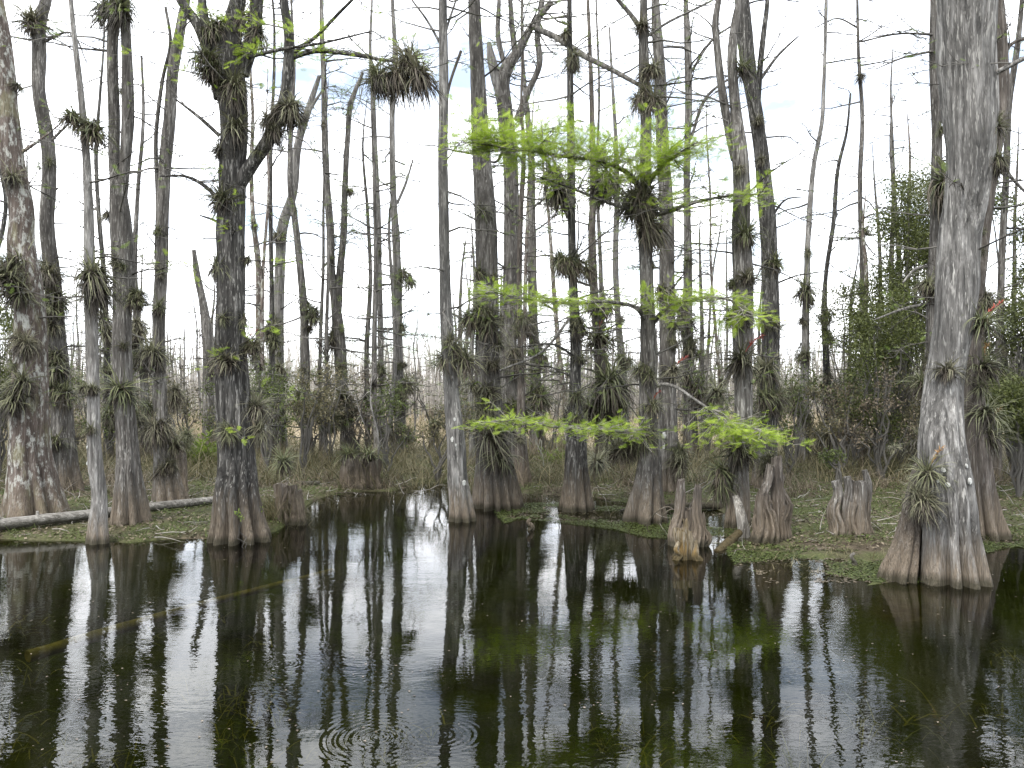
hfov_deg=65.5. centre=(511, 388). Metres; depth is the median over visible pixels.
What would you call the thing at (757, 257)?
cypress tree
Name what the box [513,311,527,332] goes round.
air plant
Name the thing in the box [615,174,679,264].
air plant
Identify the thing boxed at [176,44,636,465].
hanging moss
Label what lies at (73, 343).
cypress tree
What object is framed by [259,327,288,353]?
air plant
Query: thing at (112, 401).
leafy shrub
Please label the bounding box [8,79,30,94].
air plant
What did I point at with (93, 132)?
air plant
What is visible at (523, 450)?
cypress tree
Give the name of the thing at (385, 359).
cypress tree
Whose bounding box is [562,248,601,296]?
air plant
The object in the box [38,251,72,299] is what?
air plant
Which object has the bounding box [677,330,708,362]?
air plant
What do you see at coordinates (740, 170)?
air plant
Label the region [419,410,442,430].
air plant
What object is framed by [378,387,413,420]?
air plant
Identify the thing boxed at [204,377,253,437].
leafy shrub
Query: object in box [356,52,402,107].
air plant
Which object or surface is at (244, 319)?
air plant
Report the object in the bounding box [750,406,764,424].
air plant
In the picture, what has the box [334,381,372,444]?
dead branch
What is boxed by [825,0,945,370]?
cypress tree
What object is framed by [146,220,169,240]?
air plant
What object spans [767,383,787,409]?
air plant
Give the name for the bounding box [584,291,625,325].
air plant
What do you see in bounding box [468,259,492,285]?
air plant
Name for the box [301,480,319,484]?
fallen log
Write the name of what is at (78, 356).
cypress tree
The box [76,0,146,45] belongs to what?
air plant
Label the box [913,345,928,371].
air plant
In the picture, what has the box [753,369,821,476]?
leafy shrub
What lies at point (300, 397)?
air plant
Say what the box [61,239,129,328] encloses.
air plant
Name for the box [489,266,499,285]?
air plant
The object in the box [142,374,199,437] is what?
leafy shrub
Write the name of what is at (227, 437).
air plant
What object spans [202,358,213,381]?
air plant
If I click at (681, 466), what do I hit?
air plant
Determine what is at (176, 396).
air plant
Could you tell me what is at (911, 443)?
air plant
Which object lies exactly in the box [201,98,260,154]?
air plant
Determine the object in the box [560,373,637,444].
air plant
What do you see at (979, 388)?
air plant
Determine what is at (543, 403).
air plant
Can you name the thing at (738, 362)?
air plant
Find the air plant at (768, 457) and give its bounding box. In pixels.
[748,445,792,480]
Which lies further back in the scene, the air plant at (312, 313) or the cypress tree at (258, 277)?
the cypress tree at (258, 277)
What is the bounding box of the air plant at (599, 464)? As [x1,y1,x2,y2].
[587,445,615,483]
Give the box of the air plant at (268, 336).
[257,315,283,344]
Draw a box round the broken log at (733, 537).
[714,529,742,550]
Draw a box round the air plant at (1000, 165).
[989,140,1017,185]
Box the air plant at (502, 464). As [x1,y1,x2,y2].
[469,431,526,487]
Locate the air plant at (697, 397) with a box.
[676,366,710,412]
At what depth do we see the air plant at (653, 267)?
12.45 m
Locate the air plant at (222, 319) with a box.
[207,311,235,328]
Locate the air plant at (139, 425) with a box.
[135,406,152,440]
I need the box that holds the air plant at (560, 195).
[524,154,589,228]
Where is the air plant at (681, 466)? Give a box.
[662,439,696,484]
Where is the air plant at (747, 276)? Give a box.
[720,261,771,292]
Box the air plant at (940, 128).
[930,119,943,142]
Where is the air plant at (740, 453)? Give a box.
[699,410,770,479]
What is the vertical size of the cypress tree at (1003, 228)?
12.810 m
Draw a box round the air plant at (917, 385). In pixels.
[888,357,923,399]
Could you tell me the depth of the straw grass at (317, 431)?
35.48 m
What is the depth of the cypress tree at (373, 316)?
20.91 m
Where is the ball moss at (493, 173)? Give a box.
[39,1,1012,427]
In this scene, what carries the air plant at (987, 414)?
attached to the cypress tree at (993, 524)
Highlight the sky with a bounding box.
[0,0,1023,386]
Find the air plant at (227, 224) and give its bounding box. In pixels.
[222,221,232,228]
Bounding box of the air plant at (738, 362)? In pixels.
[704,328,769,391]
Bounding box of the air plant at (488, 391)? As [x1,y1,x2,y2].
[459,372,511,407]
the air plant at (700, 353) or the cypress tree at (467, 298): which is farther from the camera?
the cypress tree at (467, 298)
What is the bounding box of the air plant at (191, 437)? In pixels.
[176,421,198,454]
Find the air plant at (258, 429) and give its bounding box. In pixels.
[247,407,282,453]
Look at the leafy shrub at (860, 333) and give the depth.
17.81 m
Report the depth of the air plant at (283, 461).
13.31 m
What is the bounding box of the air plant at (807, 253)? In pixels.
[798,242,819,261]
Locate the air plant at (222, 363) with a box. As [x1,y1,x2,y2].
[192,336,254,378]
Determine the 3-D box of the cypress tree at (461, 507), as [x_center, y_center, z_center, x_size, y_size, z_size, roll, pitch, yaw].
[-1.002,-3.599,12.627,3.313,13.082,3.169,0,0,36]
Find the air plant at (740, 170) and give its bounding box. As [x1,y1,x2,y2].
[728,164,750,178]
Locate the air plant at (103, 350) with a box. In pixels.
[99,346,111,355]
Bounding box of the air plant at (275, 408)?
[257,387,292,424]
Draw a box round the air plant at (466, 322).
[452,296,516,351]
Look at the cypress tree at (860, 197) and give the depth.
21.82 m
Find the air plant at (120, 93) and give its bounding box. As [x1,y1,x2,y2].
[115,80,136,99]
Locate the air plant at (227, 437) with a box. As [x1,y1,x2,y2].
[211,417,245,450]
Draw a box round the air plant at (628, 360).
[611,347,638,374]
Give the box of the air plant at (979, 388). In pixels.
[964,371,1001,403]
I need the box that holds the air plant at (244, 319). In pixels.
[238,304,253,334]
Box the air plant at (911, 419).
[887,401,919,438]
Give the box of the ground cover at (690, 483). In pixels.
[0,470,1023,550]
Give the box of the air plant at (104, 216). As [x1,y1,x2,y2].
[95,204,108,227]
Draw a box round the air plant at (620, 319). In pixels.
[614,313,629,328]
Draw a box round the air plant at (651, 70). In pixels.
[630,53,670,87]
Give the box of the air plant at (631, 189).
[604,169,673,235]
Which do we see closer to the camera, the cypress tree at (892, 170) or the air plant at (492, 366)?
the air plant at (492, 366)
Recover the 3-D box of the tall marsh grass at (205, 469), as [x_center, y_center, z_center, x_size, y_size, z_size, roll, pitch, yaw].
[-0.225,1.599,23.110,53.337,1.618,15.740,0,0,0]
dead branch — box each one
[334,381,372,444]
[334,477,435,495]
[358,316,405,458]
[592,444,619,512]
[647,506,673,532]
[659,509,673,536]
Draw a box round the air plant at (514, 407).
[502,390,537,437]
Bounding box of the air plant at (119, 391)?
[80,358,166,419]
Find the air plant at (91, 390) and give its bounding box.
[69,378,105,397]
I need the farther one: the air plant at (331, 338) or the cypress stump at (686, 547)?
the air plant at (331, 338)
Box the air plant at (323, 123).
[318,119,328,130]
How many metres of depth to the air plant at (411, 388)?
23.22 m
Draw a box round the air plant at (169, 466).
[149,454,183,485]
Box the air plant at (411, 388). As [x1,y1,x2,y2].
[396,368,425,402]
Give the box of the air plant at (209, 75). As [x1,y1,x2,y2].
[181,34,230,95]
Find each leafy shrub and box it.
[0,294,13,475]
[49,395,86,445]
[50,365,86,450]
[70,364,143,460]
[71,362,103,443]
[74,377,140,442]
[102,369,193,418]
[112,374,171,444]
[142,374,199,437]
[166,369,208,433]
[186,368,258,437]
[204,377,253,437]
[234,506,262,547]
[249,348,305,476]
[250,363,300,460]
[273,387,344,460]
[284,354,342,476]
[286,357,369,465]
[328,366,377,453]
[348,369,390,442]
[358,375,425,475]
[399,387,475,483]
[404,363,443,448]
[426,371,473,439]
[526,357,586,449]
[676,394,722,443]
[688,367,733,459]
[727,362,781,439]
[753,365,798,434]
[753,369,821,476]
[777,359,826,466]
[778,366,821,453]
[799,380,867,468]
[803,367,883,473]
[809,381,851,448]
[809,388,842,452]
[809,413,851,457]
[810,378,872,462]
[813,273,924,474]
[817,446,846,487]
[826,367,886,466]
[827,361,880,468]
[836,354,917,478]
[879,371,919,453]
[880,364,923,429]
[889,395,919,466]
[985,263,1023,497]
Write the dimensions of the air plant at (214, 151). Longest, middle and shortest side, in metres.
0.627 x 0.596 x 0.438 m
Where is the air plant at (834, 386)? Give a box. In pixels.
[815,371,845,419]
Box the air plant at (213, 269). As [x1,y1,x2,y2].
[195,239,237,288]
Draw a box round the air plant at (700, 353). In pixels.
[693,340,712,364]
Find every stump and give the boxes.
[272,482,307,525]
[339,453,382,489]
[667,478,711,547]
[671,518,703,560]
[748,455,793,543]
[826,469,874,535]
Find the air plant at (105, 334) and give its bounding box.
[98,308,111,352]
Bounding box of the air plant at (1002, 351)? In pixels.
[993,341,1009,358]
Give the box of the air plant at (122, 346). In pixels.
[112,339,134,353]
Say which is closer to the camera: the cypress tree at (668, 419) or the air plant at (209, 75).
the air plant at (209, 75)
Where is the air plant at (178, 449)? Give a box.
[153,429,191,462]
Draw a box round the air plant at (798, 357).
[788,347,810,367]
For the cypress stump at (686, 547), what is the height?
0.769 m
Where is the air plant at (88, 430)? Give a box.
[74,419,103,440]
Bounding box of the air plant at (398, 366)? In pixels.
[389,364,401,371]
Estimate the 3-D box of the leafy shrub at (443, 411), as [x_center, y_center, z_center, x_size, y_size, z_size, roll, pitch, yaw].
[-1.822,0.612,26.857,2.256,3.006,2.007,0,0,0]
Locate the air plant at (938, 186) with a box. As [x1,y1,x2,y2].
[905,152,998,228]
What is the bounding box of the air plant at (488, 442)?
[464,392,529,474]
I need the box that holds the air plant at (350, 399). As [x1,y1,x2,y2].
[328,374,367,431]
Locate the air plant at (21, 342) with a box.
[0,317,45,364]
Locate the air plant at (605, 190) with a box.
[579,164,628,214]
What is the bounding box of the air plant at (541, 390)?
[536,374,553,398]
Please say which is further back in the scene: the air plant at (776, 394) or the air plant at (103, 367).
the air plant at (103, 367)
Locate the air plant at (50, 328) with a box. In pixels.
[47,313,72,344]
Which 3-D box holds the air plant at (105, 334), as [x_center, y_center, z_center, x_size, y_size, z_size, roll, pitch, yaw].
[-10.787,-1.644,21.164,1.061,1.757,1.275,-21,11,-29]
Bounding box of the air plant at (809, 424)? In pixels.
[796,413,815,428]
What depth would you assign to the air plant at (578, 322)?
13.64 m
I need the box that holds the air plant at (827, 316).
[815,298,841,328]
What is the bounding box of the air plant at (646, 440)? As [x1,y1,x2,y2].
[628,417,667,458]
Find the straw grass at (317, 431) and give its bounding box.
[3,401,1002,441]
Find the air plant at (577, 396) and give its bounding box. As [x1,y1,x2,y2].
[558,380,592,412]
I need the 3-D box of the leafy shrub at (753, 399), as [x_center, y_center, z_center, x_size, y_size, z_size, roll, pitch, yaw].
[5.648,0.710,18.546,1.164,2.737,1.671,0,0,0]
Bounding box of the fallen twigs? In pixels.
[0,464,1023,542]
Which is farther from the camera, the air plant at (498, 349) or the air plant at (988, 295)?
the air plant at (498, 349)
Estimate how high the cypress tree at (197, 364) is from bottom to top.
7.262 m
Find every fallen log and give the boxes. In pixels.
[0,497,212,530]
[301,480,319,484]
[665,501,723,509]
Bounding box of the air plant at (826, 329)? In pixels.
[819,325,835,346]
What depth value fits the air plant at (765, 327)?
15.80 m
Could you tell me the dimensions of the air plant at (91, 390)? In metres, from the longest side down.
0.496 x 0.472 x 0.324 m
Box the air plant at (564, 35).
[551,21,579,47]
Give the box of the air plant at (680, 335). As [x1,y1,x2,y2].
[675,309,705,340]
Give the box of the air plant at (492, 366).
[479,353,506,377]
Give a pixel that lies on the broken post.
(741, 518)
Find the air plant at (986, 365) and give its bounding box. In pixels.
[966,339,1023,389]
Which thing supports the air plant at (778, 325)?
attached to the cypress tree at (767, 221)
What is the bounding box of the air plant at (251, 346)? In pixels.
[236,329,270,362]
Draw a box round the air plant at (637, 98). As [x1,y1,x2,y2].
[623,72,670,124]
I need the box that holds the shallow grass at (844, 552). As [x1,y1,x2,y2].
[519,508,1022,578]
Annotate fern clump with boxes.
[172,430,216,464]
[189,434,216,462]
[532,445,564,462]
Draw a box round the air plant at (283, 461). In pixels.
[265,436,301,481]
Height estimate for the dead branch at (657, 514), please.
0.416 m
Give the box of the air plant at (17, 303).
[0,269,56,314]
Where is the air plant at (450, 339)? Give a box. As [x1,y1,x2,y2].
[434,327,463,351]
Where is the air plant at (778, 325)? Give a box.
[766,315,786,333]
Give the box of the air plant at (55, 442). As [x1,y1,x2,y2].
[50,429,83,456]
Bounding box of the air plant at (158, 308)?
[145,290,174,321]
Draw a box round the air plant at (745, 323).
[713,303,757,336]
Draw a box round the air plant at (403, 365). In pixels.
[398,359,408,369]
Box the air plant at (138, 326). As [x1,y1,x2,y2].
[132,307,151,347]
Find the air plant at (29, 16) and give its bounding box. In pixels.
[5,0,67,46]
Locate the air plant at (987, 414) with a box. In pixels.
[964,388,1023,435]
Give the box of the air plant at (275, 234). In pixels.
[261,220,293,247]
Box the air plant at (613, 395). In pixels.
[582,355,638,426]
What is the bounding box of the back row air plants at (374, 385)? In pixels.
[7,272,1015,449]
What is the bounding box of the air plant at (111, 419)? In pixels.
[81,390,115,441]
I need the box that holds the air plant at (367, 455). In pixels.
[343,438,392,475]
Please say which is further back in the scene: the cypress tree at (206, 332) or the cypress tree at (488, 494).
the cypress tree at (206, 332)
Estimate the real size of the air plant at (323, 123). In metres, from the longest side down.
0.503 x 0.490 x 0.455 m
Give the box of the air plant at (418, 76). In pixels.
[372,26,447,124]
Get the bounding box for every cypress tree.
[0,0,110,517]
[0,143,68,431]
[0,169,10,376]
[0,329,11,384]
[1,0,208,526]
[2,248,85,403]
[4,0,202,544]
[6,0,111,491]
[7,134,84,349]
[50,17,153,463]
[57,0,218,501]
[65,267,84,418]
[68,307,100,433]
[68,318,138,439]
[70,310,85,411]
[73,55,187,461]
[73,185,180,407]
[73,330,98,420]
[74,65,153,406]
[85,244,180,379]
[98,0,478,545]
[150,305,184,400]
[166,332,198,424]
[166,337,201,420]
[166,353,184,426]
[170,274,252,421]
[173,324,197,425]
[181,250,216,447]
[184,284,201,426]
[198,56,321,465]
[207,69,270,450]
[245,60,349,454]
[247,276,268,376]
[249,0,338,457]
[253,0,331,454]
[261,190,379,465]
[270,0,400,456]
[270,78,387,460]
[313,90,406,450]
[317,62,432,456]
[328,0,438,456]
[332,0,426,447]
[335,130,435,456]
[345,0,550,522]
[359,329,413,392]
[377,346,407,393]
[386,299,438,411]
[396,0,583,511]
[403,301,439,435]
[412,210,503,463]
[413,281,467,416]
[417,334,429,413]
[419,229,475,405]
[420,245,472,398]
[425,0,815,525]
[450,255,468,427]
[451,270,502,360]
[456,0,669,462]
[463,0,657,512]
[467,60,585,401]
[487,0,575,454]
[487,54,595,484]
[500,121,594,450]
[526,185,635,431]
[530,0,639,457]
[540,284,568,391]
[542,313,588,388]
[547,352,581,420]
[566,0,637,367]
[577,230,633,361]
[580,27,658,436]
[582,323,612,397]
[591,0,735,492]
[600,196,721,441]
[630,317,677,413]
[633,0,733,458]
[642,0,838,528]
[658,332,697,433]
[675,172,755,449]
[675,331,683,432]
[676,340,723,434]
[677,70,753,451]
[677,209,730,439]
[694,307,732,426]
[694,331,732,393]
[695,0,857,488]
[695,335,730,423]
[697,286,725,391]
[704,306,733,414]
[706,203,756,430]
[706,237,790,433]
[724,209,785,431]
[753,322,783,408]
[755,0,894,462]
[790,189,915,465]
[791,223,873,371]
[795,0,927,460]
[796,328,818,413]
[809,341,833,413]
[812,335,852,406]
[813,73,872,425]
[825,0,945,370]
[825,145,916,456]
[842,0,1023,589]
[850,89,930,448]
[852,46,927,419]
[862,108,930,459]
[896,0,1023,541]
[984,0,1023,480]
[985,177,1011,374]
[987,124,1023,456]
[988,185,1023,358]
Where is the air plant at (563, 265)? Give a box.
[543,239,584,285]
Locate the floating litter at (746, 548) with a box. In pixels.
[506,506,1023,582]
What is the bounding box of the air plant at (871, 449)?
[859,434,890,459]
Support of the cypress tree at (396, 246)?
on the marsh ground at (819, 554)
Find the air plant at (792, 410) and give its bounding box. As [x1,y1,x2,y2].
[779,376,811,423]
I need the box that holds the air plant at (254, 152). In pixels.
[248,142,266,159]
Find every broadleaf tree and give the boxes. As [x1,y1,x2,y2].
[795,267,874,454]
[830,162,930,468]
[861,151,990,377]
[982,179,1023,466]
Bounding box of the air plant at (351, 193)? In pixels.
[340,180,361,198]
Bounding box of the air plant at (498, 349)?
[482,333,513,355]
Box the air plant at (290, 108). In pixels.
[259,87,321,137]
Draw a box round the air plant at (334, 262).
[325,252,339,268]
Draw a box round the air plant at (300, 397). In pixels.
[280,366,321,424]
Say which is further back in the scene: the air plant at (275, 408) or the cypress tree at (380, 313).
the cypress tree at (380, 313)
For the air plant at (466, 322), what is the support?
attached to the cypress tree at (488, 494)
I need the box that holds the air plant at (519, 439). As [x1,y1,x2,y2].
[511,433,528,446]
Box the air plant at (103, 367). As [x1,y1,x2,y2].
[99,359,111,379]
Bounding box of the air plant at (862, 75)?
[851,66,873,88]
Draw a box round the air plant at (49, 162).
[38,152,60,169]
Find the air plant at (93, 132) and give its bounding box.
[39,91,125,154]
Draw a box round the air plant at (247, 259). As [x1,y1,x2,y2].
[239,250,258,272]
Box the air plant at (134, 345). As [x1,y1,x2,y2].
[132,340,136,351]
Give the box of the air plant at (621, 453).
[595,425,641,470]
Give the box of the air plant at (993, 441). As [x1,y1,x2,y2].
[970,400,1023,461]
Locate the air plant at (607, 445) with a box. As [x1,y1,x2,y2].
[592,414,623,470]
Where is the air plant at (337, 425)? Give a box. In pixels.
[309,405,349,441]
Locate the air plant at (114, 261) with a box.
[105,245,121,270]
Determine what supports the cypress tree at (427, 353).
on the marsh ground at (819, 554)
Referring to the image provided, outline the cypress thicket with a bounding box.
[1,316,1023,423]
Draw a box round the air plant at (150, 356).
[132,326,176,378]
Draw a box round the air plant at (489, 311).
[470,298,502,332]
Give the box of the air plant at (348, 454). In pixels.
[330,441,365,466]
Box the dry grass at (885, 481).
[0,456,1015,505]
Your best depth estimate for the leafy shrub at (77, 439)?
21.45 m
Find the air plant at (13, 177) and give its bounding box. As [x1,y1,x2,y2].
[0,159,31,193]
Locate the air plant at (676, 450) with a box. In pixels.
[670,446,685,458]
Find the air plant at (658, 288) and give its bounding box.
[654,267,695,319]
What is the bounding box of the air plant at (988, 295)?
[978,285,1010,315]
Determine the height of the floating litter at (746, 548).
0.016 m
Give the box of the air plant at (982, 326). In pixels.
[964,299,1019,349]
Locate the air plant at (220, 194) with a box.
[192,171,250,222]
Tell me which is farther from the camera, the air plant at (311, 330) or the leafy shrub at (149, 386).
the leafy shrub at (149, 386)
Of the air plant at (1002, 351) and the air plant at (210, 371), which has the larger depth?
the air plant at (210, 371)
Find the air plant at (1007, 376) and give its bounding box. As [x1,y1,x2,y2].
[991,369,1022,382]
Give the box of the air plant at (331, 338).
[316,322,353,355]
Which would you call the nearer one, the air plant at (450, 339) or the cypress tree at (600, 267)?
the air plant at (450, 339)
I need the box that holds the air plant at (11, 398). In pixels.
[0,350,52,427]
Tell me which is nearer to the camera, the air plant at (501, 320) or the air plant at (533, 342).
the air plant at (501, 320)
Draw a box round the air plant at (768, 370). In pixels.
[753,338,795,396]
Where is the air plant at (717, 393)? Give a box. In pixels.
[694,372,733,408]
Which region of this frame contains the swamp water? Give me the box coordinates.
[0,482,1023,767]
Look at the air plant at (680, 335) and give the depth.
22.26 m
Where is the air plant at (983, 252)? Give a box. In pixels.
[981,249,990,258]
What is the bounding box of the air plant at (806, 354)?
[794,340,818,366]
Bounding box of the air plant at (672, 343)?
[667,333,680,353]
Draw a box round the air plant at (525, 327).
[499,301,538,340]
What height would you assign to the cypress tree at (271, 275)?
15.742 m
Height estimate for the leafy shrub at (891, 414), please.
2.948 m
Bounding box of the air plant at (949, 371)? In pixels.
[915,350,982,391]
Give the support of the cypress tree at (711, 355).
on the marsh ground at (819, 554)
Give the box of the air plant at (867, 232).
[851,225,874,243]
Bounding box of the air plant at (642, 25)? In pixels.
[616,9,659,40]
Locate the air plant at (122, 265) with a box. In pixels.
[106,260,130,274]
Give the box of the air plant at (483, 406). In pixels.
[464,395,511,438]
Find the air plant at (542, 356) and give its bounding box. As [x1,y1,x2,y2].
[526,339,554,374]
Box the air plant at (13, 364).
[7,361,17,371]
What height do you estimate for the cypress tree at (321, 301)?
10.870 m
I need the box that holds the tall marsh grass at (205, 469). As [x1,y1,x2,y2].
[0,420,1022,490]
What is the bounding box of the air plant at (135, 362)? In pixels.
[132,349,146,372]
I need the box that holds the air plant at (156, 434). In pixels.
[138,409,186,457]
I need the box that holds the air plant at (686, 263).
[677,249,696,270]
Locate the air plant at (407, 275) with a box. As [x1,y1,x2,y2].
[384,262,421,296]
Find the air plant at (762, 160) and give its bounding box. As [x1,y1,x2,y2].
[750,148,770,170]
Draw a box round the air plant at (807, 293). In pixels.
[779,260,830,316]
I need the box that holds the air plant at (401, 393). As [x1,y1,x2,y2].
[394,383,410,401]
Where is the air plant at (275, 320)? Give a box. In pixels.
[255,307,294,333]
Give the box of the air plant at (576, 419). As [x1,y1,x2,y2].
[559,400,590,439]
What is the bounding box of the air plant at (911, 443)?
[900,417,918,461]
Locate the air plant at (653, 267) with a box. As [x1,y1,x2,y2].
[651,257,659,273]
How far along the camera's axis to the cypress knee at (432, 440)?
24.85 m
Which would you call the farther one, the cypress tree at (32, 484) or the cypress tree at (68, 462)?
the cypress tree at (68, 462)
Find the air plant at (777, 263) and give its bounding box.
[755,243,795,277]
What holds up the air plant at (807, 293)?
attached to the cypress tree at (805, 341)
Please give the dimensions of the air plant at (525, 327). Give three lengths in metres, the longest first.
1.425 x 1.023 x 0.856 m
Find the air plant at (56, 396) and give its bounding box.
[49,368,84,417]
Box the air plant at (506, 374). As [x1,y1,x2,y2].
[502,351,516,382]
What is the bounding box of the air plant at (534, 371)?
[527,361,540,378]
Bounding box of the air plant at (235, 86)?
[210,60,257,117]
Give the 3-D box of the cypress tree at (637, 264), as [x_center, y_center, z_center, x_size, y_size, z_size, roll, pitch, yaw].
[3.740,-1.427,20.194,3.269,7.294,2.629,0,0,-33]
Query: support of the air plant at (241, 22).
attached to the cypress tree at (236, 488)
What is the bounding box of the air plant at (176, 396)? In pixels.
[163,376,194,414]
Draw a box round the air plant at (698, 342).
[681,332,702,353]
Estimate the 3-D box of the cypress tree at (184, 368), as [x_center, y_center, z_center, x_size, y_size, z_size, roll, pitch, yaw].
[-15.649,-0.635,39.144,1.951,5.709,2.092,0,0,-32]
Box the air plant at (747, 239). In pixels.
[716,203,774,259]
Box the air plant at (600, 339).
[569,315,636,366]
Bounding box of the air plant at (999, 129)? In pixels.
[993,109,1017,144]
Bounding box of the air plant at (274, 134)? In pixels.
[251,102,293,158]
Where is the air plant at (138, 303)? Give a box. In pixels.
[119,277,161,314]
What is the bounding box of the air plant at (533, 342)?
[529,337,543,354]
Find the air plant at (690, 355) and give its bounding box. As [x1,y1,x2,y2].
[682,343,692,357]
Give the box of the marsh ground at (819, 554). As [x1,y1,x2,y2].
[0,389,1023,584]
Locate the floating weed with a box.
[495,502,1023,581]
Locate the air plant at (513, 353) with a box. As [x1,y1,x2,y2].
[503,337,530,382]
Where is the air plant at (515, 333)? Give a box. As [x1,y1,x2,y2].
[505,319,523,340]
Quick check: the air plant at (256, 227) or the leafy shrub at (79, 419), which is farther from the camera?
the air plant at (256, 227)
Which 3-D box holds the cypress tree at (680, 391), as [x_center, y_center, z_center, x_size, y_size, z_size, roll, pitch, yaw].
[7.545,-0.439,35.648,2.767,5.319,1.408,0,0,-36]
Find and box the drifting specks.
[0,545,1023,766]
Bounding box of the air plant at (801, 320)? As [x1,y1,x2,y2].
[787,309,812,331]
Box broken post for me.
[732,495,749,537]
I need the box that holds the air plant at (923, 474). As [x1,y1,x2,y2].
[895,445,956,500]
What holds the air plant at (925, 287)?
attached to the cypress tree at (937, 146)
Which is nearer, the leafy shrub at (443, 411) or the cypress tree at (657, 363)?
the leafy shrub at (443, 411)
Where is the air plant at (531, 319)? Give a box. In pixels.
[522,307,548,343]
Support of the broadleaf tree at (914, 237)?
on the marsh ground at (819, 554)
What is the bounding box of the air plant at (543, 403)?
[526,375,562,420]
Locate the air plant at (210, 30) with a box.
[188,9,237,48]
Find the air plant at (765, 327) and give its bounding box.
[753,306,775,336]
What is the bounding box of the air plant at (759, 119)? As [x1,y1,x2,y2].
[747,109,768,129]
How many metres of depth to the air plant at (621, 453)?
12.57 m
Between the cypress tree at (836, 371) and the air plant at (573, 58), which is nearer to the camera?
the air plant at (573, 58)
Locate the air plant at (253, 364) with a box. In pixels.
[248,352,267,371]
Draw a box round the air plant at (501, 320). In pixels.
[499,311,506,326]
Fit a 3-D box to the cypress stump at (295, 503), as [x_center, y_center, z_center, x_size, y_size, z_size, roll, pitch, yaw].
[-3.457,1.913,12.352,0.665,0.915,0.423,0,0,0]
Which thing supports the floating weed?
on the swamp water
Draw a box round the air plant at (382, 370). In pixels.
[370,363,390,377]
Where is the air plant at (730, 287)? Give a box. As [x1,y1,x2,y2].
[724,276,736,292]
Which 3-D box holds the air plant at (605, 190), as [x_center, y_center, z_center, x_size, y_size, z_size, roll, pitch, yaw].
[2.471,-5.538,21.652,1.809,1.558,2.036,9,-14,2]
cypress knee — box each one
[175,441,188,490]
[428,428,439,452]
[526,518,534,530]
[850,552,857,565]
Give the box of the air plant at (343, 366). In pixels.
[333,355,354,379]
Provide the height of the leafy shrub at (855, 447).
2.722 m
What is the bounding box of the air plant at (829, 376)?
[818,369,834,385]
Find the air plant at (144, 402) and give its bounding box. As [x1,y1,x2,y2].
[138,394,151,411]
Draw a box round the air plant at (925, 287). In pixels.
[907,270,934,305]
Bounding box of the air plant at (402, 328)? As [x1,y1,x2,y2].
[398,319,409,335]
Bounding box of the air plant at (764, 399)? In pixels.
[753,377,796,424]
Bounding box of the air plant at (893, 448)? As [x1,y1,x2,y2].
[888,440,904,455]
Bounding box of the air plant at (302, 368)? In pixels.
[295,365,307,373]
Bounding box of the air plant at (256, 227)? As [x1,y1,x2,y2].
[245,213,261,236]
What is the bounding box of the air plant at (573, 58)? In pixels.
[556,43,586,77]
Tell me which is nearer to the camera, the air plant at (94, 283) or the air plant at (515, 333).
the air plant at (94, 283)
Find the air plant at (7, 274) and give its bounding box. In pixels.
[0,240,49,309]
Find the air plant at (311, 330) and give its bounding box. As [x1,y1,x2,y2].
[295,319,319,341]
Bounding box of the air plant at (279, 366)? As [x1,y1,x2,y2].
[265,355,293,387]
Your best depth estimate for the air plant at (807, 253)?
21.12 m
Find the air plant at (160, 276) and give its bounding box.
[151,262,168,279]
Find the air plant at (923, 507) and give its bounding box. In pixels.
[897,473,953,535]
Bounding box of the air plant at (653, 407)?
[633,388,669,420]
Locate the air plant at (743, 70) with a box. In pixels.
[724,47,762,89]
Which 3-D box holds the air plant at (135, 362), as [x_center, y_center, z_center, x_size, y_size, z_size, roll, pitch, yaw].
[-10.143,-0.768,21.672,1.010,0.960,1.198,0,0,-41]
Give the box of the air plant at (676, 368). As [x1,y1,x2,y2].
[656,353,693,387]
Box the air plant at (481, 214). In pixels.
[470,200,494,224]
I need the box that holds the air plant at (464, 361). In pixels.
[424,334,491,388]
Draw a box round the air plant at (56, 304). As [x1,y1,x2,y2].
[44,272,80,325]
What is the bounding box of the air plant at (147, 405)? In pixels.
[137,398,157,422]
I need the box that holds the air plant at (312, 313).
[289,288,325,328]
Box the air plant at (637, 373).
[625,359,664,391]
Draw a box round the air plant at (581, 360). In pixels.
[568,352,597,368]
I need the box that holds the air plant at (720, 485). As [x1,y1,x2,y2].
[695,455,743,515]
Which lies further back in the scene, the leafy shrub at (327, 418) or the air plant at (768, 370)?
the leafy shrub at (327, 418)
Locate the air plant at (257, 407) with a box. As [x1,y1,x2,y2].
[229,384,281,425]
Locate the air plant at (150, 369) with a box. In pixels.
[133,341,175,379]
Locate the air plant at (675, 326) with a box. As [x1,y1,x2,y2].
[656,314,686,340]
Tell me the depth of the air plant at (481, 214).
13.84 m
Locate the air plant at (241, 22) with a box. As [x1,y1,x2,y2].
[217,0,280,62]
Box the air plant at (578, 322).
[561,306,593,347]
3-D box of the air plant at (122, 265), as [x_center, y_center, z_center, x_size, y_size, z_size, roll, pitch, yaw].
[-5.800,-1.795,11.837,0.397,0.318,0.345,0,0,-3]
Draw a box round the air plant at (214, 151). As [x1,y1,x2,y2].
[197,131,230,164]
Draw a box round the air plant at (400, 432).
[390,418,416,450]
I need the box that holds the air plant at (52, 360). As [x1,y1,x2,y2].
[48,338,81,386]

